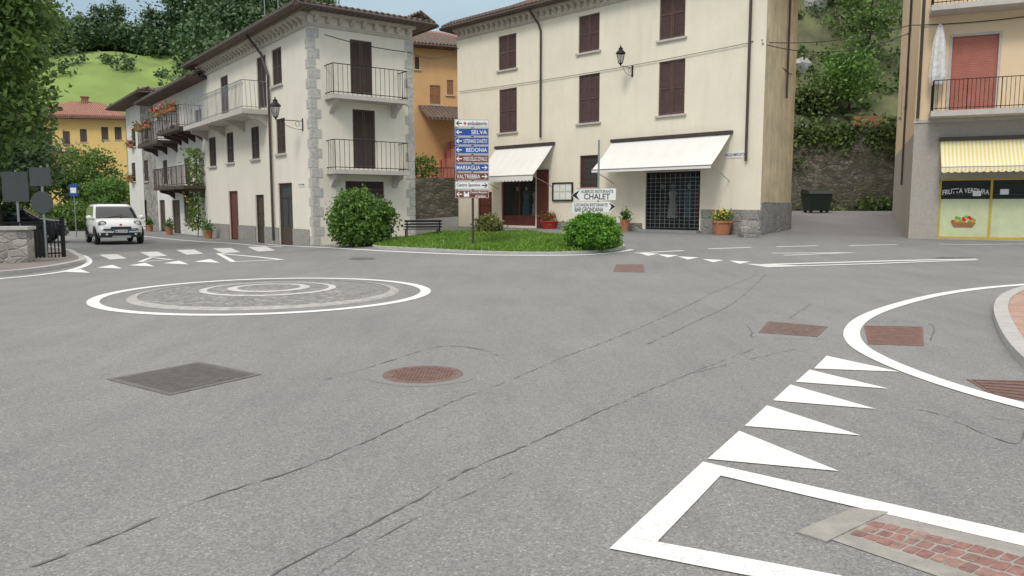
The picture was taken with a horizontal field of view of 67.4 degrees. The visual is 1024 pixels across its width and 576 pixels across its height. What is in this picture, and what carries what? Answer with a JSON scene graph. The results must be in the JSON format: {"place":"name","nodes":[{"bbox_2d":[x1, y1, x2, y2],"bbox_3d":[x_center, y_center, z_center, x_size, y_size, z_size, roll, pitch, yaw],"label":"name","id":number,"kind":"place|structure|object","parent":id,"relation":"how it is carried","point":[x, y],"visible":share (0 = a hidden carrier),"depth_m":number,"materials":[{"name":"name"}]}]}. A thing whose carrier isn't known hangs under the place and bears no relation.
{"place":"outdoors","nodes":[
{"label":"outdoors","id":0,"kind":"place"},
{"bbox_2d":[0,226,35,262],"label":"stone wall","id":1,"kind":"structure","parent":0,"point":[17,244],"depth_m":18.90,"materials":[{"name":"stone"}]},
{"bbox_2d":[0,247,78,270],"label":"pavement","id":2,"kind":"structure","parent":0,"point":[39,261],"depth_m":19.05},
{"bbox_2d":[1,170,28,225],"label":"road sign","id":3,"kind":"object","parent":2,"relation":"on","point":[15,187],"visible":0.78,"depth_m":21.24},
{"bbox_2d":[0,217,65,258],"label":"pavement railing","id":4,"kind":"object","parent":2,"relation":"on","point":[62,238],"visible":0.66,"depth_m":20.76,"materials":[{"name":"black metal"}]},
{"bbox_2d":[0,119,72,225],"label":"street tree","id":5,"kind":"object","parent":2,"relation":"on","point":[25,162],"visible":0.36,"depth_m":29.30,"materials":[{"name":"green plant"}]},
{"bbox_2d":[29,166,52,257],"bbox_3d":[-12.529,-2.021,20.535,0.600,2.463,0.090,0,6,0],"label":"road sign","id":6,"kind":"object","parent":2,"relation":"on","point":[41,201],"visible":0.99,"depth_m":20.44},
{"bbox_2d":[0,0,106,170],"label":"tree","id":7,"kind":"object","parent":2,"relation":"on","point":[20,42],"visible":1,"depth_m":22.16,"materials":[{"name":"green plant"}]},
{"bbox_2d":[1,6,250,206],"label":"hill","id":8,"kind":"structure","parent":0,"point":[95,80],"depth_m":143.68,"materials":[{"name":"plant"}]},
{"bbox_2d":[16,96,129,205],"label":"yellow house","id":9,"kind":"structure","parent":8,"relation":"on","point":[92,125],"depth_m":87.93,"materials":[{"name":"paint"}]},
{"bbox_2d":[78,2,112,50],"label":"hilltop tree","id":10,"kind":"object","parent":8,"relation":"on","point":[97,10],"visible":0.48,"depth_m":167.41,"materials":[{"name":"green plant"}]},
{"bbox_2d":[104,0,132,51],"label":"hilltop tree","id":11,"kind":"object","parent":8,"relation":"on","point":[119,11],"visible":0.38,"depth_m":170.60,"materials":[{"name":"green plant"}]},
{"bbox_2d":[134,0,162,31],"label":"hilltop tree","id":12,"kind":"object","parent":8,"relation":"on","point":[149,13],"visible":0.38,"depth_m":170.60,"materials":[{"name":"green plant"}]},
{"bbox_2d":[150,0,184,37],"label":"hilltop tree","id":13,"kind":"object","parent":8,"relation":"on","point":[171,18],"visible":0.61,"depth_m":166.28,"materials":[{"name":"green plant"}]},
{"bbox_2d":[4,0,339,205],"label":"wood","id":14,"kind":"object","parent":8,"relation":"on","point":[207,24],"visible":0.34,"depth_m":151.73,"materials":[{"name":"green plant"}]},
{"bbox_2d":[42,0,524,33],"label":"sky","id":15,"kind":"structure","parent":0,"point":[442,12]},
{"bbox_2d":[374,228,622,251],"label":"grass","id":16,"kind":"structure","parent":0,"point":[516,240],"depth_m":23.10,"materials":[{"name":"plant"}]},
{"bbox_2d":[0,211,1023,575],"bbox_3d":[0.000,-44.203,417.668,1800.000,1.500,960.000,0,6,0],"label":"road","id":17,"kind":"structure","parent":0,"point":[90,453],"depth_m":5.67,"materials":[{"name":"asphalt"}]},
{"bbox_2d":[2,202,68,241],"bbox_3d":[-20.040,-2.641,30.905,3.734,1.637,2.059,-3,7,-23],"label":"parked car","id":18,"kind":"object","parent":17,"relation":"on","point":[31,215],"visible":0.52,"depth_m":30.52,"materials":[{"name":"black paint"}]},
{"bbox_2d":[10,128,72,208],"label":"garden tree","id":19,"kind":"object","parent":17,"relation":"on","point":[27,204],"visible":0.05,"depth_m":59.44,"materials":[{"name":"green plant"}]},
{"bbox_2d":[0,246,85,275],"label":"kerb","id":20,"kind":"structure","parent":17,"relation":"on","point":[81,260],"depth_m":17.89,"materials":[{"name":"concrete"}]},
{"bbox_2d":[29,204,86,230],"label":"hedge","id":21,"kind":"object","parent":17,"relation":"on","point":[57,211],"visible":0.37,"depth_m":45.22,"materials":[{"name":"green plant"}]},
{"bbox_2d":[39,140,129,208],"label":"garden tree","id":22,"kind":"object","parent":17,"relation":"on","point":[81,173],"visible":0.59,"depth_m":60.42,"materials":[{"name":"green plant"}]},
{"bbox_2d":[78,171,129,207],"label":"garden tree","id":23,"kind":"object","parent":17,"relation":"on","point":[114,188],"visible":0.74,"depth_m":54.97,"materials":[{"name":"green plant"}]},
{"bbox_2d":[85,202,143,244],"bbox_3d":[-16.006,-2.634,30.839,2.059,1.637,3.734,-4,8,-35],"label":"car","id":24,"kind":"object","parent":17,"relation":"on","point":[112,221],"visible":1,"depth_m":29.83,"materials":[{"name":"white paint"}]},
{"bbox_2d":[105,86,207,230],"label":"stone house","id":25,"kind":"structure","parent":17,"relation":"on","point":[143,193],"depth_m":47.85,"materials":[{"name":"paint"}]},
{"bbox_2d":[133,71,207,235],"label":"row house","id":26,"kind":"structure","parent":17,"relation":"on","point":[169,135],"depth_m":39.60,"materials":[{"name":"paint"}]},
{"bbox_2d":[173,200,180,232],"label":"door","id":27,"kind":"structure","parent":26,"relation":"in","point":[176,203],"depth_m":41.83,"materials":[{"name":"brown wood"}]},
{"bbox_2d":[107,362,260,395],"bbox_3d":[-2.857,0.780,6.737,0.994,0.006,0.904,4,8,35],"label":"manhole cover","id":28,"kind":"object","parent":17,"relation":"on","point":[173,380],"visible":1,"depth_m":6.70,"materials":[{"name":"grey metal"}]},
{"bbox_2d":[177,146,207,236],"bbox_3d":[-15.130,-4.604,36.750,1.689,4.292,1.049,0,6,0],"label":"climbing plant","id":29,"kind":"object","parent":17,"relation":"on","point":[196,201],"visible":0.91,"depth_m":36.72,"materials":[{"name":"green plant"}]},
{"bbox_2d":[22,401,452,569],"bbox_3d":[-1.192,1.018,4.519,0.120,0.001,3.182,3,7,30],"label":"road crack","id":30,"kind":"object","parent":17,"relation":"on","point":[211,496],"visible":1,"depth_m":3.97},
{"bbox_2d":[86,278,430,315],"bbox_3d":[-4.170,0.037,13.200,5.520,0.098,5.520,0,6,0],"label":"mini roundabout","id":31,"kind":"object","parent":17,"relation":"on","point":[262,294],"visible":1,"depth_m":12.33,"materials":[{"name":"white paint"}]},
{"bbox_2d":[181,0,438,245],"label":"corner house","id":32,"kind":"structure","parent":17,"relation":"on","point":[351,104],"depth_m":27.62,"materials":[{"name":"beige paint"}]},
{"bbox_2d":[207,137,216,167],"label":"window","id":33,"kind":"structure","parent":32,"relation":"in","point":[212,141],"depth_m":35.47,"materials":[{"name":"wood"}]},
{"bbox_2d":[225,132,234,164],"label":"window","id":34,"kind":"structure","parent":32,"relation":"in","point":[230,145],"depth_m":33.30,"materials":[{"name":"wood"}]},
{"bbox_2d":[230,191,238,239],"bbox_3d":[-12.027,-3.135,33.509,0.160,2.176,1.294,-5,8,-36],"label":"door","id":35,"kind":"structure","parent":32,"relation":"in","point":[233,194],"depth_m":33.65,"materials":[{"name":"red wood"}]},
{"bbox_2d":[249,126,260,160],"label":"window","id":36,"kind":"structure","parent":32,"relation":"in","point":[255,130],"depth_m":30.64,"materials":[{"name":"wood"}]},
{"bbox_2d":[256,195,264,242],"bbox_3d":[-9.978,-2.730,30.768,0.160,2.000,1.026,-5,8,-36],"label":"door","id":37,"kind":"structure","parent":32,"relation":"in","point":[260,198],"depth_m":30.90,"materials":[{"name":"brown wood"}]},
{"bbox_2d":[257,55,266,108],"bbox_3d":[-9.552,-7.927,29.638,0.155,1.942,1.031,-5,8,-36],"label":"balcony door","id":38,"kind":"structure","parent":32,"relation":"in","point":[261,71],"depth_m":29.67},
{"bbox_2d":[269,47,282,88],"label":"window","id":39,"kind":"structure","parent":32,"relation":"in","point":[277,65],"depth_m":28.23,"materials":[{"name":"wood"}]},
{"bbox_2d":[274,118,286,155],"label":"window","id":40,"kind":"structure","parent":32,"relation":"in","point":[281,142],"depth_m":28.34,"materials":[{"name":"wood"}]},
{"bbox_2d":[279,183,292,244],"bbox_3d":[-8.277,-2.720,28.459,0.160,2.317,1.427,-5,8,-36],"label":"door","id":41,"kind":"structure","parent":32,"relation":"in","point":[285,189],"depth_m":28.60,"materials":[{"name":"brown wood"}]},
{"bbox_2d":[350,40,371,94],"bbox_3d":[-5.325,-7.709,26.915,0.832,1.840,0.155,-5,8,-36],"label":"balcony door","id":42,"kind":"structure","parent":32,"relation":"in","point":[360,55],"depth_m":26.86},
{"bbox_2d":[352,109,374,168],"bbox_3d":[-5.281,-5.261,27.211,0.863,2.043,0.155,-5,8,-36],"label":"balcony door","id":43,"kind":"structure","parent":32,"relation":"in","point":[363,120],"depth_m":27.16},
{"bbox_2d":[345,181,387,200],"bbox_3d":[-5.253,-3.455,27.348,1.689,0.677,0.280,-5,8,-36],"label":"window","id":44,"kind":"structure","parent":32,"relation":"in","point":[376,187],"depth_m":27.48,"materials":[{"name":"wood"}]},
{"bbox_2d":[323,183,403,246],"bbox_3d":[-4.832,-2.325,24.535,2.448,2.032,2.281,-5,8,-38],"label":"round bush","id":45,"kind":"object","parent":17,"relation":"on","point":[358,217],"visible":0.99,"depth_m":23.97,"materials":[{"name":"green plant"}]},
{"bbox_2d":[364,364,479,385],"bbox_3d":[-0.794,0.769,6.853,1.002,0.001,0.927,0,6,0],"label":"road patch","id":46,"kind":"object","parent":17,"relation":"on","point":[468,374],"visible":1,"depth_m":6.76,"materials":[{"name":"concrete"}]},
{"bbox_2d":[382,365,462,382],"bbox_3d":[-0.795,0.767,6.853,0.720,0.008,0.720,0,6,0],"label":"manhole cover","id":47,"kind":"object","parent":17,"relation":"on","point":[422,374],"visible":1,"depth_m":6.82,"materials":[{"name":"brown metal"}]},
{"bbox_2d":[412,32,457,177],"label":"orange house","id":48,"kind":"structure","parent":17,"relation":"on","point":[435,97],"depth_m":46.69,"materials":[{"name":"paint"}]},
{"bbox_2d":[428,85,442,105],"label":"window","id":49,"kind":"structure","parent":48,"relation":"in","point":[434,90],"depth_m":46.79,"materials":[{"name":"orange wood"}]},
{"bbox_2d":[270,410,601,575],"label":"road crack","id":50,"kind":"object","parent":17,"relation":"on","point":[380,518],"visible":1,"depth_m":3.82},
{"bbox_2d":[414,168,458,218],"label":"garden wall","id":51,"kind":"structure","parent":17,"relation":"on","point":[434,197],"depth_m":42.22,"materials":[{"name":"stone"}]},
{"bbox_2d":[414,153,440,177],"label":"garden shrub","id":52,"kind":"object","parent":51,"relation":"on","point":[426,161],"visible":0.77,"depth_m":42.90,"materials":[{"name":"green plant"}]},
{"bbox_2d":[268,244,633,255],"bbox_3d":[-3.913,-1.239,24.299,15.192,0.244,3.582,4,7,31],"label":"road marking","id":53,"kind":"object","parent":17,"relation":"on","point":[460,254],"visible":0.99,"depth_m":21.31,"materials":[{"name":"white paint"}]},
{"bbox_2d":[372,233,624,254],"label":"kerb","id":54,"kind":"structure","parent":17,"relation":"on","point":[498,252],"depth_m":21.17,"materials":[{"name":"concrete"}]},
{"bbox_2d":[408,235,607,251],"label":"island","id":55,"kind":"structure","parent":17,"relation":"on","point":[500,250],"depth_m":21.46,"materials":[{"name":"soil"}]},
{"bbox_2d":[404,220,441,235],"bbox_3d":[-3.076,-2.019,26.360,1.275,0.634,0.527,-2,6,-14],"label":"park bench","id":56,"kind":"object","parent":55,"relation":"on","point":[428,227],"visible":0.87,"depth_m":26.11,"materials":[{"name":"black metal"}]},
{"bbox_2d":[454,119,488,243],"bbox_3d":[-1.143,-2.924,21.950,0.968,3.720,0.132,0,6,-3],"label":"direction signpost","id":57,"kind":"object","parent":55,"relation":"on","point":[472,176],"visible":1,"depth_m":21.82,"materials":[{"name":"metal"}]},
{"bbox_2d":[470,211,508,231],"bbox_3d":[-0.766,-2.299,27.188,1.165,0.832,1.194,-3,7,-27],"label":"dry bush","id":58,"kind":"object","parent":55,"relation":"on","point":[489,221],"visible":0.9,"depth_m":26.94,"materials":[{"name":"green plant"}]},
{"bbox_2d":[559,211,627,251],"bbox_3d":[2.268,-1.614,21.499,1.906,1.210,1.918,0,6,0],"label":"round bush","id":59,"kind":"object","parent":55,"relation":"on","point":[588,230],"visible":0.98,"depth_m":21.04,"materials":[{"name":"green plant"}]},
{"bbox_2d":[571,140,615,215],"bbox_3d":[2.374,-2.726,22.416,1.300,3.153,0.104,0,6,0],"label":"hotel signpost","id":60,"kind":"object","parent":55,"relation":"on","point":[597,194],"visible":0.98,"depth_m":22.38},
{"bbox_2d":[538,211,560,228],"bbox_3d":[1.707,-2.970,32.947,1.226,0.853,1.223,0,6,0],"label":"flower pot","id":61,"kind":"object","parent":17,"relation":"on","point":[549,223],"visible":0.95,"depth_m":32.65,"materials":[{"name":"red plastic"}]},
{"bbox_2d":[439,0,798,235],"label":"shop house","id":62,"kind":"structure","parent":17,"relation":"on","point":[745,93],"depth_m":29.75,"materials":[{"name":"beige paint"}]},
{"bbox_2d":[479,192,491,223],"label":"door","id":63,"kind":"structure","parent":62,"relation":"in","point":[485,204],"depth_m":36.00,"materials":[{"name":"red wood"}]},
{"bbox_2d":[496,33,517,72],"bbox_3d":[-0.170,-10.445,34.149,0.280,1.574,1.324,-6,9,-44],"label":"window","id":64,"kind":"structure","parent":62,"relation":"in","point":[507,44],"depth_m":34.15,"materials":[{"name":"wood"}]},
{"bbox_2d":[496,88,517,134],"bbox_3d":[-0.148,-7.909,34.399,0.280,1.995,1.331,-6,9,-44],"label":"window","id":65,"kind":"structure","parent":62,"relation":"in","point":[508,97],"depth_m":34.39,"materials":[{"name":"wood"}]},
{"bbox_2d":[502,177,535,225],"bbox_3d":[0.348,-3.867,34.410,0.100,2.131,2.163,-6,9,-44],"label":"shop window","id":66,"kind":"structure","parent":62,"relation":"in","point":[518,220],"depth_m":34.53,"materials":[{"name":"red wood"}]},
{"bbox_2d":[486,142,554,188],"bbox_3d":[0.086,-5.305,33.403,1.334,1.925,3.619,-6,9,-44],"label":"awning","id":67,"kind":"object","parent":62,"relation":"attached to","point":[516,163],"visible":0.89,"depth_m":33.17,"materials":[{"name":"white fabric"}]},
{"bbox_2d":[537,169,548,227],"bbox_3d":[1.317,-3.845,33.196,0.082,2.521,0.665,-6,9,-44],"label":"folded door","id":68,"kind":"structure","parent":62,"relation":"in","point":[542,188],"depth_m":33.13,"materials":[{"name":"red wood"}]},
{"bbox_2d":[552,182,572,200],"bbox_3d":[2.127,-4.055,32.352,0.067,0.781,1.144,-6,9,-44],"label":"notice board","id":69,"kind":"object","parent":62,"relation":"attached to","point":[562,191],"visible":1,"depth_m":32.34,"materials":[{"name":"white metal"}]},
{"bbox_2d":[575,13,600,55],"bbox_3d":[3.117,-10.175,30.801,0.280,1.530,1.283,-6,9,-44],"label":"window","id":70,"kind":"structure","parent":62,"relation":"in","point":[589,25],"depth_m":30.80,"materials":[{"name":"wood"}]},
{"bbox_2d":[575,73,600,125],"bbox_3d":[3.142,-7.619,31.050,0.280,1.997,1.291,-6,9,-44],"label":"window","id":71,"kind":"structure","parent":62,"relation":"in","point":[589,85],"depth_m":31.05,"materials":[{"name":"wood"}]},
{"bbox_2d":[577,155,599,188],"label":"window","id":72,"kind":"structure","parent":62,"relation":"in","point":[588,180],"depth_m":31.39,"materials":[{"name":"red wood"}]},
{"bbox_2d":[459,43,747,91],"bbox_3d":[2.751,-8.752,31.173,0.026,0.180,15.102,-6,9,-44],"label":"overhead cable","id":73,"kind":"object","parent":62,"relation":"attached to","point":[613,68],"visible":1,"depth_m":29.88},
{"bbox_2d":[657,184,666,227],"bbox_3d":[5.787,-3.152,29.605,0.420,1.730,0.410,0,6,0],"label":"mannequin","id":74,"kind":"object","parent":62,"relation":"on","point":[661,204],"visible":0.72,"depth_m":29.50},
{"bbox_2d":[592,130,732,183],"bbox_3d":[5.338,-4.738,28.070,1.334,1.738,5.267,-6,9,-44],"label":"awning","id":75,"kind":"object","parent":62,"relation":"attached to","point":[686,151],"visible":0.98,"depth_m":27.85,"materials":[{"name":"white fabric"}]},
{"bbox_2d":[637,171,700,232],"bbox_3d":[5.875,-3.025,28.529,0.510,2.567,2.587,-6,9,-44],"label":"shop window","id":76,"kind":"structure","parent":62,"relation":"in","point":[669,229],"depth_m":28.66,"materials":[{"name":"black metal"}]},
{"bbox_2d":[654,59,686,117],"bbox_3d":[5.897,-7.329,28.252,0.280,2.035,1.336,-6,9,-44],"label":"window","id":77,"kind":"structure","parent":62,"relation":"in","point":[672,73],"depth_m":28.25,"materials":[{"name":"wood"}]},
{"bbox_2d":[655,0,686,42],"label":"window","id":78,"kind":"structure","parent":62,"relation":"in","point":[672,12],"depth_m":28.02,"materials":[{"name":"wood"}]},
{"bbox_2d":[667,183,677,226],"bbox_3d":[6.121,-3.115,29.265,0.420,1.730,0.410,0,6,0],"label":"mannequin","id":79,"kind":"object","parent":62,"relation":"on","point":[672,197],"visible":0.64,"depth_m":29.16},
{"bbox_2d":[683,183,693,228],"bbox_3d":[6.622,-3.061,28.757,0.420,1.730,0.410,0,6,0],"label":"mannequin","id":80,"kind":"object","parent":62,"relation":"on","point":[688,196],"visible":0.69,"depth_m":28.66},
{"bbox_2d":[618,206,632,231],"bbox_3d":[4.397,-2.666,29.465,0.570,0.995,0.562,-3,7,-22],"label":"flower pot","id":81,"kind":"object","parent":17,"relation":"on","point":[624,221],"visible":1,"depth_m":29.41,"materials":[{"name":"ceramic"}]},
{"bbox_2d":[613,264,644,272],"bbox_3d":[2.736,-0.467,17.976,0.696,0.059,1.652,1,6,8],"label":"drain cover","id":82,"kind":"object","parent":17,"relation":"on","point":[629,268],"visible":1,"depth_m":17.87,"materials":[{"name":"brown metal"}]},
{"bbox_2d":[706,206,735,234],"bbox_3d":[7.291,-2.369,26.706,1.150,1.023,0.982,-3,7,-27],"label":"flower pot","id":83,"kind":"object","parent":17,"relation":"on","point":[721,225],"visible":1,"depth_m":26.48,"materials":[{"name":"ceramic"}]},
{"bbox_2d":[737,220,759,236],"bbox_3d":[7.896,-1.988,25.632,0.660,0.560,0.470,0,6,0],"label":"stone block","id":84,"kind":"object","parent":17,"relation":"on","point":[746,228],"depth_m":25.43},
{"bbox_2d":[708,431,837,470],"bbox_3d":[1.634,1.002,4.656,0.696,0.001,0.674,4,7,32],"label":"road marking","id":85,"kind":"object","parent":17,"relation":"on","point":[739,446],"visible":1,"depth_m":4.63,"materials":[{"name":"white paint"}]},
{"bbox_2d":[758,321,827,336],"bbox_3d":[3.426,0.497,9.371,0.730,0.006,0.969,3,7,27],"label":"manhole cover","id":86,"kind":"object","parent":17,"relation":"on","point":[771,327],"visible":1,"depth_m":9.31,"materials":[{"name":"brown metal"}]},
{"bbox_2d":[745,405,857,434],"bbox_3d":[1.857,0.934,5.284,0.534,0.001,0.846,-3,7,-25],"label":"road marking","id":87,"kind":"object","parent":17,"relation":"on","point":[767,416],"visible":1,"depth_m":5.31,"materials":[{"name":"white paint"}]},
{"bbox_2d":[610,462,1023,575],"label":"road marking","id":88,"kind":"object","parent":17,"relation":"on","point":[649,530],"visible":1,"depth_m":3.64,"materials":[{"name":"white paint"}]},
{"bbox_2d":[800,189,833,212],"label":"waste bin","id":89,"kind":"object","parent":17,"relation":"on","point":[816,200],"visible":1,"depth_m":40.47,"materials":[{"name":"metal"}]},
{"bbox_2d":[774,384,874,408],"bbox_3d":[2.277,0.862,5.954,0.515,0.001,0.854,-3,7,-24],"label":"road marking","id":90,"kind":"object","parent":17,"relation":"on","point":[791,393],"visible":1,"depth_m":5.97,"materials":[{"name":"white paint"}]},
{"bbox_2d":[796,507,887,542],"bbox_3d":[1.573,1.111,3.645,0.564,0.009,0.142,-5,8,-37],"label":"gutter edge stone","id":91,"kind":"object","parent":17,"relation":"on","point":[833,527],"visible":1,"depth_m":3.61,"materials":[{"name":"stone"}]},
{"bbox_2d":[796,370,888,388],"bbox_3d":[2.687,0.797,6.554,0.493,0.001,0.824,-3,7,-26],"label":"road marking","id":92,"kind":"object","parent":17,"relation":"on","point":[810,376],"visible":1,"depth_m":6.59,"materials":[{"name":"white paint"}]},
{"bbox_2d":[791,126,895,210],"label":"retaining wall","id":93,"kind":"structure","parent":17,"relation":"on","point":[862,174],"depth_m":45.03,"materials":[{"name":"stone"}]},
{"bbox_2d":[815,356,899,371],"bbox_3d":[3.260,0.728,7.198,0.694,0.001,0.705,4,7,31],"label":"road marking","id":94,"kind":"object","parent":17,"relation":"on","point":[827,362],"visible":1,"depth_m":7.21,"materials":[{"name":"white paint"}]},
{"bbox_2d":[864,325,923,345],"bbox_3d":[4.478,0.545,8.926,0.668,0.006,1.595,3,7,23],"label":"manhole cover","id":95,"kind":"object","parent":17,"relation":"on","point":[897,335],"visible":1,"depth_m":8.86,"materials":[{"name":"metal"}]},
{"bbox_2d":[832,514,1023,575],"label":"gutter bed","id":96,"kind":"object","parent":17,"relation":"on","point":[928,565],"visible":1,"depth_m":3.40,"materials":[{"name":"concrete"}]},
{"bbox_2d":[850,521,1023,575],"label":"gutter setts","id":97,"kind":"structure","parent":96,"relation":"on","point":[969,567],"depth_m":3.34,"materials":[{"name":"stone"}]},
{"bbox_2d":[843,284,1023,408],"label":"road marking","id":98,"kind":"object","parent":17,"relation":"on","point":[851,334],"visible":1,"depth_m":7.89,"materials":[{"name":"white paint"}]},
{"bbox_2d":[892,0,1023,240],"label":"grocery house","id":99,"kind":"structure","parent":17,"relation":"on","point":[980,91],"depth_m":26.32,"materials":[{"name":"beige paint"}]},
{"bbox_2d":[929,22,945,109],"bbox_3d":[14.417,-7.508,25.989,0.497,2.900,0.497,0,6,0],"label":"folded parasol","id":100,"kind":"object","parent":99,"relation":"on","point":[937,69],"visible":0.94,"depth_m":25.82,"materials":[{"name":"fabric"}]},
{"bbox_2d":[946,31,1002,109],"bbox_3d":[15.629,-7.320,26.007,1.518,2.545,0.120,3,7,24],"label":"balcony door","id":101,"kind":"structure","parent":99,"relation":"in","point":[970,55],"depth_m":26.02,"materials":[{"name":"wood"}]},
{"bbox_2d":[937,178,1023,238],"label":"shop window","id":102,"kind":"structure","parent":99,"relation":"in","point":[990,218],"depth_m":26.35,"materials":[{"name":"yellow glass"}]},
{"bbox_2d":[939,135,1023,182],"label":"awning","id":103,"kind":"object","parent":99,"relation":"attached to","point":[1001,153],"visible":1,"depth_m":25.64,"materials":[{"name":"fabric"}]},
{"bbox_2d":[966,379,1023,400],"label":"storm drain","id":104,"kind":"object","parent":17,"relation":"on","point":[1012,389],"visible":1,"depth_m":6.34,"materials":[{"name":"metal"}]},
{"bbox_2d":[993,286,1023,366],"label":"kerb","id":105,"kind":"structure","parent":17,"relation":"on","point":[1012,337],"depth_m":9.06,"materials":[{"name":"concrete"}]},
{"bbox_2d":[794,0,902,132],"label":"hillside","id":106,"kind":"structure","parent":0,"point":[810,29],"depth_m":52.78,"materials":[{"name":"plant"}]},
{"bbox_2d":[794,73,852,119],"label":"hillside tree","id":107,"kind":"object","parent":106,"relation":"on","point":[812,97],"visible":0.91,"depth_m":47.75,"materials":[{"name":"green plant"}]},
{"bbox_2d":[797,31,890,122],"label":"hillside tree","id":108,"kind":"object","parent":106,"relation":"on","point":[850,80],"visible":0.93,"depth_m":47.60,"materials":[{"name":"green plant"}]},
{"bbox_2d":[792,0,901,210],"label":"undergrowth","id":109,"kind":"object","parent":106,"relation":"on","point":[891,126],"visible":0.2,"depth_m":44.76,"materials":[{"name":"green plant"}]},
{"bbox_2d":[813,0,902,77],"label":"hillside tree","id":110,"kind":"object","parent":106,"relation":"on","point":[883,22],"visible":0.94,"depth_m":49.89,"materials":[{"name":"green plant"}]},
{"bbox_2d":[853,116,883,126],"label":"wooden fence","id":111,"kind":"object","parent":106,"relation":"on","point":[869,118],"visible":0.46,"depth_m":45.79,"materials":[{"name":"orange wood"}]},
{"bbox_2d":[1008,291,1023,336],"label":"pavement","id":112,"kind":"structure","parent":0,"point":[1016,306],"depth_m":10.47,"materials":[{"name":"brick"}]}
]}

